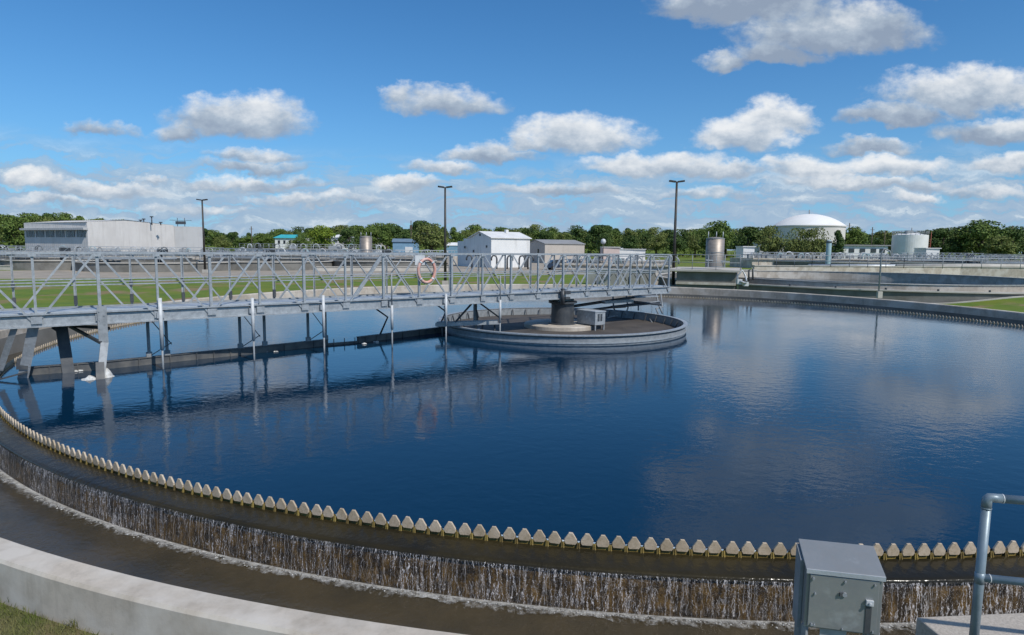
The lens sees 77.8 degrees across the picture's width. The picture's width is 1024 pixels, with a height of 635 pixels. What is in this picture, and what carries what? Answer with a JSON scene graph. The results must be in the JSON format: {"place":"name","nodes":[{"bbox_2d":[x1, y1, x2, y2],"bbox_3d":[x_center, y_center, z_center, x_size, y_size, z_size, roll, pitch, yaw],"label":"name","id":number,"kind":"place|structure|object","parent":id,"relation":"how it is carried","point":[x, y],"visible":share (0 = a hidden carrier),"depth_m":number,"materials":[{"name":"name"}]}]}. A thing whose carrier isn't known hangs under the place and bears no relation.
{"place":"outdoors","nodes":[
{"label":"outdoors","id":0,"kind":"place"},
{"bbox_2d":[0,596,111,634],"bbox_3d":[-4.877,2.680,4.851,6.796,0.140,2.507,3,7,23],"label":"grass","id":1,"kind":"structure","parent":0,"point":[72,627],"depth_m":5.46,"materials":[{"name":"plant"}]},
{"bbox_2d":[0,270,335,278],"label":"gravel road","id":2,"kind":"structure","parent":0,"point":[39,274],"depth_m":70.61,"materials":[{"name":"gravel"}]},
{"bbox_2d":[198,249,332,270],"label":"round basin","id":3,"kind":"object","parent":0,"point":[289,264],"visible":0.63,"depth_m":85.43,"materials":[{"name":"concrete"}]},
{"bbox_2d":[0,347,915,634],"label":"channel water","id":4,"kind":"structure","parent":0,"point":[32,521],"depth_m":6.59,"materials":[{"name":"liquid"}]},
{"bbox_2d":[0,469,915,627],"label":"foam","id":5,"kind":"object","parent":4,"relation":"on","point":[429,594],"visible":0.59,"depth_m":6.66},
{"bbox_2d":[1,474,914,627],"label":"foam bubbles","id":6,"kind":"object","parent":4,"relation":"on","point":[419,592],"visible":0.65,"depth_m":6.49},
{"bbox_2d":[1,452,1019,621],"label":"waterfall strands","id":7,"kind":"object","parent":4,"relation":"on","point":[456,560],"visible":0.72,"depth_m":6.51,"materials":[{"name":"white liquid"}]},
{"bbox_2d":[0,450,1023,622],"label":"waterfall","id":8,"kind":"structure","parent":4,"relation":"on","point":[512,567],"depth_m":6.37,"materials":[{"name":"white liquid"}]},
{"bbox_2d":[458,230,531,267],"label":"gabled building","id":9,"kind":"structure","parent":0,"point":[506,241],"depth_m":107.32,"materials":[{"name":"metal"}]},
{"bbox_2d":[0,246,1020,308],"bbox_3d":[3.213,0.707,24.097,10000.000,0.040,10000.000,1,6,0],"label":"ground","id":10,"kind":"structure","parent":0,"point":[46,296],"depth_m":50.75,"materials":[{"name":"green plant"}]},
{"bbox_2d":[0,216,30,250],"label":"broadleaf tree","id":11,"kind":"object","parent":10,"relation":"on","point":[9,229],"visible":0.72,"depth_m":182.06,"materials":[{"name":"green plant"}]},
{"bbox_2d":[20,213,43,222],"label":"broadleaf tree","id":12,"kind":"object","parent":10,"relation":"on","point":[33,217],"visible":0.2,"depth_m":239.56,"materials":[{"name":"green plant"}]},
{"bbox_2d":[0,247,121,269],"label":"round basin","id":13,"kind":"object","parent":10,"relation":"on","point":[39,263],"visible":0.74,"depth_m":78.75,"materials":[{"name":"concrete"}]},
{"bbox_2d":[52,212,74,220],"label":"broadleaf tree","id":14,"kind":"object","parent":10,"relation":"on","point":[64,217],"visible":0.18,"depth_m":257.87,"materials":[{"name":"green plant"}]},
{"bbox_2d":[71,248,237,271],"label":"round basin","id":15,"kind":"object","parent":10,"relation":"on","point":[148,263],"visible":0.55,"depth_m":77.34,"materials":[{"name":"concrete"}]},
{"bbox_2d":[196,199,207,272],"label":"street lamp","id":16,"kind":"object","parent":10,"relation":"on","point":[204,270],"visible":0.92,"depth_m":75.42,"materials":[{"name":"brown metal"}]},
{"bbox_2d":[213,235,232,251],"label":"broadleaf tree","id":17,"kind":"object","parent":10,"relation":"on","point":[223,243],"visible":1,"depth_m":262.95,"materials":[{"name":"green plant"}]},
{"bbox_2d":[233,235,257,247],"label":"broadleaf tree","id":18,"kind":"object","parent":10,"relation":"on","point":[245,239],"visible":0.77,"depth_m":267.04,"materials":[{"name":"green plant"}]},
{"bbox_2d":[257,235,273,247],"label":"broadleaf tree","id":19,"kind":"object","parent":10,"relation":"on","point":[265,241],"visible":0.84,"depth_m":269.46,"materials":[{"name":"green plant"}]},
{"bbox_2d":[274,235,295,247],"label":"community hall","id":20,"kind":"structure","parent":10,"relation":"on","point":[280,240],"depth_m":238.59,"materials":[{"name":"white paint"}]},
{"bbox_2d":[293,234,310,248],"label":"broadleaf tree","id":21,"kind":"object","parent":10,"relation":"on","point":[300,239],"visible":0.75,"depth_m":212.81,"materials":[{"name":"green plant"}]},
{"bbox_2d":[306,225,336,248],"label":"broadleaf tree","id":22,"kind":"object","parent":10,"relation":"on","point":[323,234],"visible":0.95,"depth_m":187.02,"materials":[{"name":"green plant"}]},
{"bbox_2d":[337,228,358,248],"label":"broadleaf tree","id":23,"kind":"object","parent":10,"relation":"on","point":[346,234],"visible":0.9,"depth_m":202.33,"materials":[{"name":"green plant"}]},
{"bbox_2d":[353,226,372,246],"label":"pine tree","id":24,"kind":"object","parent":10,"relation":"on","point":[362,232],"visible":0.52,"depth_m":207.71,"materials":[{"name":"green plant"}]},
{"bbox_2d":[365,226,381,248],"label":"broadleaf tree","id":25,"kind":"object","parent":10,"relation":"on","point":[374,233],"visible":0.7,"depth_m":278.86,"materials":[{"name":"green plant"}]},
{"bbox_2d":[377,225,395,249],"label":"pine tree","id":26,"kind":"object","parent":10,"relation":"on","point":[386,237],"visible":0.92,"depth_m":272.75,"materials":[{"name":"green plant"}]},
{"bbox_2d":[392,239,418,252],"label":"blue shed","id":27,"kind":"structure","parent":10,"relation":"on","point":[400,245],"depth_m":199.17,"materials":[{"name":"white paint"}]},
{"bbox_2d":[411,223,453,251],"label":"broadleaf tree","id":28,"kind":"object","parent":10,"relation":"on","point":[431,240],"visible":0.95,"depth_m":172.25,"materials":[{"name":"green plant"}]},
{"bbox_2d":[438,186,452,284],"bbox_3d":[-5.850,-7.098,55.564,1.257,8.737,0.500,1,6,0],"label":"street lamp","id":29,"kind":"object","parent":10,"relation":"on","point":[444,281],"visible":0.93,"depth_m":55.46,"materials":[{"name":"brown metal"}]},
{"bbox_2d":[336,260,664,275],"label":"gravel yard","id":30,"kind":"structure","parent":10,"relation":"on","point":[534,268],"depth_m":91.48,"materials":[{"name":"gravel"}]},
{"bbox_2d":[316,266,447,270],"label":"channel wall","id":31,"kind":"structure","parent":30,"relation":"on","point":[368,268],"depth_m":86.25,"materials":[{"name":"concrete"}]},
{"bbox_2d":[559,255,679,272],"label":"aeration tank","id":32,"kind":"object","parent":30,"relation":"on","point":[622,261],"visible":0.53,"depth_m":86.66,"materials":[{"name":"concrete"}]},
{"bbox_2d":[0,284,1023,634],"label":"basin wall","id":33,"kind":"structure","parent":10,"relation":"on","point":[84,596],"depth_m":5.46,"materials":[{"name":"concrete"}]},
{"bbox_2d":[0,446,1023,621],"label":"overflow ledge","id":34,"kind":"object","parent":33,"relation":"attached to","point":[378,561],"visible":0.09,"depth_m":6.44,"materials":[{"name":"concrete"}]},
{"bbox_2d":[0,295,1023,559],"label":"weir","id":35,"kind":"object","parent":34,"relation":"on","point":[746,549],"visible":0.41,"depth_m":6.80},
{"bbox_2d":[0,251,671,379],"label":"walkway bridge","id":36,"kind":"structure","parent":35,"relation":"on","point":[60,321],"depth_m":17.38,"materials":[{"name":"metal"}]},
{"bbox_2d":[416,256,436,285],"bbox_3d":[-2.646,-1.437,19.675,0.736,0.921,0.100,-4,8,-37],"label":"life buoy","id":37,"kind":"object","parent":36,"relation":"hanging from","point":[420,279],"visible":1,"depth_m":19.64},
{"bbox_2d":[574,294,662,321],"bbox_3d":[4.958,-0.224,26.369,6.096,1.355,2.358,-4,8,-38],"label":"skimmer arm","id":38,"kind":"object","parent":36,"relation":"hanging from","point":[626,299],"visible":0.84,"depth_m":26.98},
{"bbox_2d":[0,241,1023,259],"bbox_3d":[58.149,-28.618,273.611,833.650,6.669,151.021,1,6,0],"label":"undergrowth","id":39,"kind":"object","parent":10,"relation":"on","point":[587,251],"visible":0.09,"depth_m":277.47,"materials":[{"name":"green plant"}]},
{"bbox_2d":[530,239,584,262],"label":"storage shed","id":40,"kind":"structure","parent":10,"relation":"on","point":[553,246],"depth_m":141.74,"materials":[{"name":"beige metal"}]},
{"bbox_2d":[566,225,586,242],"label":"broadleaf tree","id":41,"kind":"object","parent":10,"relation":"on","point":[577,234],"visible":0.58,"depth_m":270.91,"materials":[{"name":"green plant"}]},
{"bbox_2d":[584,225,613,256],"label":"broadleaf tree","id":42,"kind":"object","parent":10,"relation":"on","point":[594,232],"visible":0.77,"depth_m":207.20,"materials":[{"name":"green plant"}]},
{"bbox_2d":[596,233,612,251],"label":"broadleaf tree","id":43,"kind":"object","parent":10,"relation":"on","point":[601,236],"visible":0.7,"depth_m":188.34,"materials":[{"name":"green plant"}]},
{"bbox_2d":[600,247,620,259],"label":"plant shed","id":44,"kind":"structure","parent":10,"relation":"on","point":[610,250],"depth_m":169.15,"materials":[{"name":"metal"}]},
{"bbox_2d":[610,230,623,247],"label":"broadleaf tree","id":45,"kind":"object","parent":10,"relation":"on","point":[616,240],"visible":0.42,"depth_m":310.04,"materials":[{"name":"green plant"}]},
{"bbox_2d":[588,268,658,284],"bbox_3d":[9.651,-3.589,57.134,6.885,1.460,3.904,4,7,27],"label":"concrete barrier","id":46,"kind":"object","parent":10,"relation":"on","point":[613,276],"visible":0.49,"depth_m":57.71,"materials":[{"name":"concrete"}]},
{"bbox_2d":[618,230,641,249],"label":"broadleaf tree","id":47,"kind":"object","parent":10,"relation":"on","point":[631,232],"visible":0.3,"depth_m":294.60,"materials":[{"name":"green plant"}]},
{"bbox_2d":[621,235,641,249],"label":"broadleaf tree","id":48,"kind":"object","parent":10,"relation":"on","point":[629,243],"visible":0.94,"depth_m":250.40,"materials":[{"name":"green plant"}]},
{"bbox_2d":[620,249,645,259],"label":"plant shed","id":49,"kind":"structure","parent":10,"relation":"on","point":[631,251],"depth_m":189.10,"materials":[{"name":"white paint"}]},
{"bbox_2d":[644,234,669,257],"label":"broadleaf tree","id":50,"kind":"object","parent":10,"relation":"on","point":[655,246],"visible":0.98,"depth_m":252.19,"materials":[{"name":"green plant"}]},
{"bbox_2d":[663,234,688,252],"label":"broadleaf tree","id":51,"kind":"object","parent":10,"relation":"on","point":[680,244],"visible":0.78,"depth_m":246.42,"materials":[{"name":"green plant"}]},
{"bbox_2d":[669,180,684,286],"bbox_3d":[13.494,-6.758,52.562,1.257,9.093,0.500,1,6,0],"label":"street lamp","id":52,"kind":"object","parent":10,"relation":"on","point":[674,244],"visible":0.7,"depth_m":52.45,"materials":[{"name":"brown metal"}]},
{"bbox_2d":[685,234,702,257],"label":"broadleaf tree","id":53,"kind":"object","parent":10,"relation":"on","point":[693,245],"visible":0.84,"depth_m":264.73,"materials":[{"name":"green plant"}]},
{"bbox_2d":[667,267,741,288],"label":"concrete block","id":54,"kind":"structure","parent":10,"relation":"on","point":[711,277],"depth_m":48.25,"materials":[{"name":"concrete"}]},
{"bbox_2d":[672,254,740,270],"bbox_3d":[14.580,-4.188,48.117,5.248,1.174,0.048,3,7,20],"label":"railing","id":55,"kind":"object","parent":54,"relation":"on","point":[692,262],"visible":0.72,"depth_m":48.14,"materials":[{"name":"metal"}]},
{"bbox_2d":[705,232,729,266],"bbox_3d":[15.969,-5.335,49.698,1.809,2.765,1.429,1,6,0],"label":"steel tank","id":56,"kind":"object","parent":54,"relation":"on","point":[714,246],"visible":1,"depth_m":49.16,"materials":[{"name":"silver metal"}]},
{"bbox_2d":[736,268,753,289],"bbox_3d":[17.164,-2.812,46.413,1.800,1.551,0.794,-3,7,-27],"label":"valve cluster","id":57,"kind":"object","parent":54,"relation":"attached to","point":[740,281],"visible":0.98,"depth_m":46.36,"materials":[{"name":"metal"}]},
{"bbox_2d":[696,220,736,250],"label":"broadleaf tree","id":58,"kind":"object","parent":10,"relation":"on","point":[719,228],"visible":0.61,"depth_m":186.69,"materials":[{"name":"green plant"}]},
{"bbox_2d":[735,246,755,257],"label":"plant shed","id":59,"kind":"structure","parent":10,"relation":"on","point":[741,249],"depth_m":129.36,"materials":[{"name":"white paint"}]},
{"bbox_2d":[730,226,766,249],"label":"broadleaf tree","id":60,"kind":"object","parent":10,"relation":"on","point":[749,233],"visible":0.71,"depth_m":197.45,"materials":[{"name":"green plant"}]},
{"bbox_2d":[753,225,787,253],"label":"broadleaf tree","id":61,"kind":"object","parent":10,"relation":"on","point":[770,243],"visible":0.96,"depth_m":133.07,"materials":[{"name":"green plant"}]},
{"bbox_2d":[781,228,813,257],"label":"broadleaf tree","id":62,"kind":"object","parent":10,"relation":"on","point":[795,244],"visible":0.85,"depth_m":128.17,"materials":[{"name":"green plant"}]},
{"bbox_2d":[772,210,846,257],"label":"domed tank","id":63,"kind":"object","parent":10,"relation":"on","point":[830,225],"visible":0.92,"depth_m":182.84,"materials":[{"name":"metal"}]},
{"bbox_2d":[730,251,897,267],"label":"aeration tank","id":64,"kind":"object","parent":10,"relation":"on","point":[749,261],"visible":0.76,"depth_m":119.03,"materials":[{"name":"concrete"}]},
{"bbox_2d":[801,227,833,257],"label":"broadleaf tree","id":65,"kind":"object","parent":10,"relation":"on","point":[819,245],"visible":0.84,"depth_m":126.13,"materials":[{"name":"green plant"}]},
{"bbox_2d":[825,240,831,263],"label":"standing vessel","id":66,"kind":"object","parent":10,"relation":"on","point":[828,250],"visible":0.88,"depth_m":109.06,"materials":[{"name":"blue paint"}]},
{"bbox_2d":[831,230,845,254],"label":"pine tree","id":67,"kind":"object","parent":10,"relation":"on","point":[840,243],"visible":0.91,"depth_m":148.23,"materials":[{"name":"green plant"}]},
{"bbox_2d":[767,252,911,264],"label":"round basin","id":68,"kind":"object","parent":10,"relation":"on","point":[796,262],"visible":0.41,"depth_m":112.64,"materials":[{"name":"concrete"}]},
{"bbox_2d":[658,270,1023,302],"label":"neighbour basin","id":69,"kind":"object","parent":10,"relation":"on","point":[928,294],"visible":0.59,"depth_m":45.84,"materials":[{"name":"concrete"}]},
{"bbox_2d":[781,278,976,284],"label":"basin water","id":70,"kind":"structure","parent":69,"relation":"in","point":[877,281],"depth_m":65.83,"materials":[{"name":"blue liquid"}]},
{"bbox_2d":[808,264,895,265],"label":"pipe","id":71,"kind":"object","parent":10,"relation":"on","point":[854,264],"visible":0.04,"depth_m":90.66,"materials":[{"name":"metal"}]},
{"bbox_2d":[845,226,869,244],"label":"broadleaf tree","id":72,"kind":"object","parent":10,"relation":"on","point":[852,233],"visible":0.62,"depth_m":186.69,"materials":[{"name":"green plant"}]},
{"bbox_2d":[825,244,890,258],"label":"building","id":73,"kind":"structure","parent":10,"relation":"on","point":[864,248],"depth_m":148.67,"materials":[{"name":"white paint"}]},
{"bbox_2d":[740,254,1020,268],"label":"railing","id":74,"kind":"object","parent":10,"relation":"on","point":[849,261],"visible":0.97,"depth_m":73.06,"materials":[{"name":"metal"}]},
{"bbox_2d":[876,248,890,298],"bbox_3d":[23.098,-2.546,39.357,0.739,3.526,0.250,1,6,0],"label":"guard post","id":75,"kind":"object","parent":10,"relation":"on","point":[879,293],"visible":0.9,"depth_m":39.36,"materials":[{"name":"metal"}]},
{"bbox_2d":[750,277,1023,285],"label":"wall","id":76,"kind":"structure","parent":10,"relation":"on","point":[895,284],"depth_m":40.42,"materials":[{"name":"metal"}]},
{"bbox_2d":[890,228,931,258],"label":"round tank","id":77,"kind":"object","parent":10,"relation":"on","point":[908,240],"visible":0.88,"depth_m":161.03,"materials":[{"name":"metal"}]},
{"bbox_2d":[913,248,941,258],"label":"plant shed","id":78,"kind":"structure","parent":10,"relation":"on","point":[928,251],"depth_m":139.30,"materials":[{"name":"white paint"}]},
{"bbox_2d":[925,228,959,258],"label":"broadleaf tree","id":79,"kind":"object","parent":10,"relation":"on","point":[938,236],"visible":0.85,"depth_m":177.00,"materials":[{"name":"green plant"}]},
{"bbox_2d":[870,252,1023,263],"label":"round basin","id":80,"kind":"object","parent":10,"relation":"on","point":[930,260],"visible":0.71,"depth_m":109.24,"materials":[{"name":"concrete"}]},
{"bbox_2d":[891,253,1023,261],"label":"aeration tank","id":81,"kind":"object","parent":10,"relation":"on","point":[938,257],"visible":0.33,"depth_m":129.85,"materials":[{"name":"concrete"}]},
{"bbox_2d":[895,264,1023,266],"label":"pipe","id":82,"kind":"object","parent":10,"relation":"on","point":[999,265],"visible":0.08,"depth_m":86.35,"materials":[{"name":"metal"}]},
{"bbox_2d":[944,226,975,257],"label":"broadleaf tree","id":83,"kind":"object","parent":10,"relation":"on","point":[961,248],"visible":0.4,"depth_m":177.65,"materials":[{"name":"green plant"}]},
{"bbox_2d":[915,613,1023,634],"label":"concrete slab","id":84,"kind":"structure","parent":10,"relation":"on","point":[1003,624],"depth_m":4.17,"materials":[{"name":"concrete"}]},
{"bbox_2d":[792,539,885,634],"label":"control box","id":85,"kind":"object","parent":84,"relation":"on","point":[838,588],"visible":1,"depth_m":3.88,"materials":[{"name":"metal"}]},
{"bbox_2d":[807,574,879,634],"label":"door","id":86,"kind":"structure","parent":85,"relation":"in","point":[836,603],"depth_m":3.85,"materials":[{"name":"metal"}]},
{"bbox_2d":[969,493,1023,634],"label":"handrail","id":87,"kind":"object","parent":84,"relation":"on","point":[981,577],"visible":1,"depth_m":3.54,"materials":[{"name":"metal"}]},
{"bbox_2d":[954,219,1013,254],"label":"broadleaf tree","id":88,"kind":"object","parent":10,"relation":"on","point":[982,230],"visible":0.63,"depth_m":172.36,"materials":[{"name":"green plant"}]},
{"bbox_2d":[973,254,1023,263],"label":"round basin","id":89,"kind":"object","parent":10,"relation":"on","point":[997,261],"visible":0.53,"depth_m":95.10,"materials":[{"name":"concrete"}]},
{"bbox_2d":[980,235,1019,260],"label":"broadleaf tree","id":90,"kind":"object","parent":10,"relation":"on","point":[996,246],"visible":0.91,"depth_m":162.55,"materials":[{"name":"green plant"}]},
{"bbox_2d":[998,228,1023,259],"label":"broadleaf tree","id":91,"kind":"object","parent":10,"relation":"on","point":[1017,234],"visible":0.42,"depth_m":175.19,"materials":[{"name":"green plant"}]},
{"bbox_2d":[0,296,1023,551],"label":"water","id":92,"kind":"structure","parent":0,"point":[740,424],"depth_m":11.19,"materials":[{"name":"blue liquid"}]},
{"bbox_2d":[438,307,687,345],"bbox_3d":[1.897,0.345,24.512,9.420,0.605,9.420,1,6,0],"label":"ring","id":93,"kind":"object","parent":92,"relation":"in","point":[681,325],"visible":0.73,"depth_m":20.97,"materials":[{"name":"metal"}]},
{"bbox_2d":[435,320,498,335],"bbox_3d":[-1.559,0.424,22.080,2.279,0.610,0.357,-1,7,-16],"label":"scum trough","id":94,"kind":"object","parent":93,"relation":"on","point":[441,324],"visible":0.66,"depth_m":21.94,"materials":[{"name":"metal"}]},
{"bbox_2d":[458,314,676,334],"bbox_3d":[1.897,0.357,24.513,9.100,0.001,9.100,1,6,0],"label":"scum surface","id":95,"kind":"object","parent":92,"relation":"on","point":[515,324],"visible":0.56,"depth_m":24.73,"materials":[{"name":"liquid"}]},
{"bbox_2d":[524,288,593,331],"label":"column","id":96,"kind":"structure","parent":95,"relation":"on","point":[562,319],"depth_m":23.70,"materials":[{"name":"metal"}]},
{"bbox_2d":[576,309,605,330],"bbox_3d":[2.973,0.081,23.895,0.580,0.725,1.028,-4,8,-36],"label":"equipment cabinet","id":97,"kind":"object","parent":95,"relation":"on","point":[595,318],"visible":0.95,"depth_m":23.62,"materials":[{"name":"metal"}]},
{"bbox_2d":[0,363,1023,584],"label":"launder water","id":98,"kind":"structure","parent":0,"point":[723,568],"depth_m":6.58,"materials":[{"name":"liquid"}]},
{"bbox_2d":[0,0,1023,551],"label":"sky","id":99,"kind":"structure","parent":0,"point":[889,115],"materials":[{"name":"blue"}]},
{"bbox_2d":[752,265,1023,277],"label":"channel wall","id":100,"kind":"structure","parent":0,"point":[1016,272],"depth_m":82.42,"materials":[{"name":"concrete"}]},
{"bbox_2d":[946,297,1023,311],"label":"grass bank","id":101,"kind":"structure","parent":0,"point":[1013,304],"depth_m":38.16,"materials":[{"name":"plant"}]},
{"bbox_2d":[936,296,1023,303],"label":"gravel edging","id":102,"kind":"object","parent":101,"relation":"on","point":[981,300],"visible":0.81,"depth_m":39.60,"materials":[{"name":"stone"}]},
{"label":"paved yard","id":103,"kind":"structure","parent":0,"visible":0},
{"bbox_2d":[0,245,221,259],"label":"aeration tank","id":104,"kind":"object","parent":103,"relation":"on","point":[133,249],"visible":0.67,"depth_m":123.55,"materials":[{"name":"concrete"}]},
{"bbox_2d":[19,216,202,251],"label":"industrial building","id":105,"kind":"structure","parent":103,"relation":"on","point":[128,234],"depth_m":157.60,"materials":[{"name":"white metal"}]},
{"bbox_2d":[239,243,382,252],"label":"aeration tank","id":106,"kind":"object","parent":103,"relation":"on","point":[293,247],"visible":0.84,"depth_m":149.24,"materials":[{"name":"grey concrete"}]},
{"bbox_2d":[213,247,457,264],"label":"aeration tank","id":107,"kind":"object","parent":103,"relation":"on","point":[439,258],"visible":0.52,"depth_m":123.70,"materials":[{"name":"concrete"}]},
{"bbox_2d":[359,232,371,256],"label":"steel tank","id":108,"kind":"object","parent":103,"relation":"on","point":[365,242],"visible":0.64,"depth_m":118.30,"materials":[{"name":"silver metal"}]},
{"bbox_2d":[330,249,436,265],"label":"round basin","id":109,"kind":"object","parent":103,"relation":"on","point":[370,261],"visible":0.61,"depth_m":94.17,"materials":[{"name":"concrete"}]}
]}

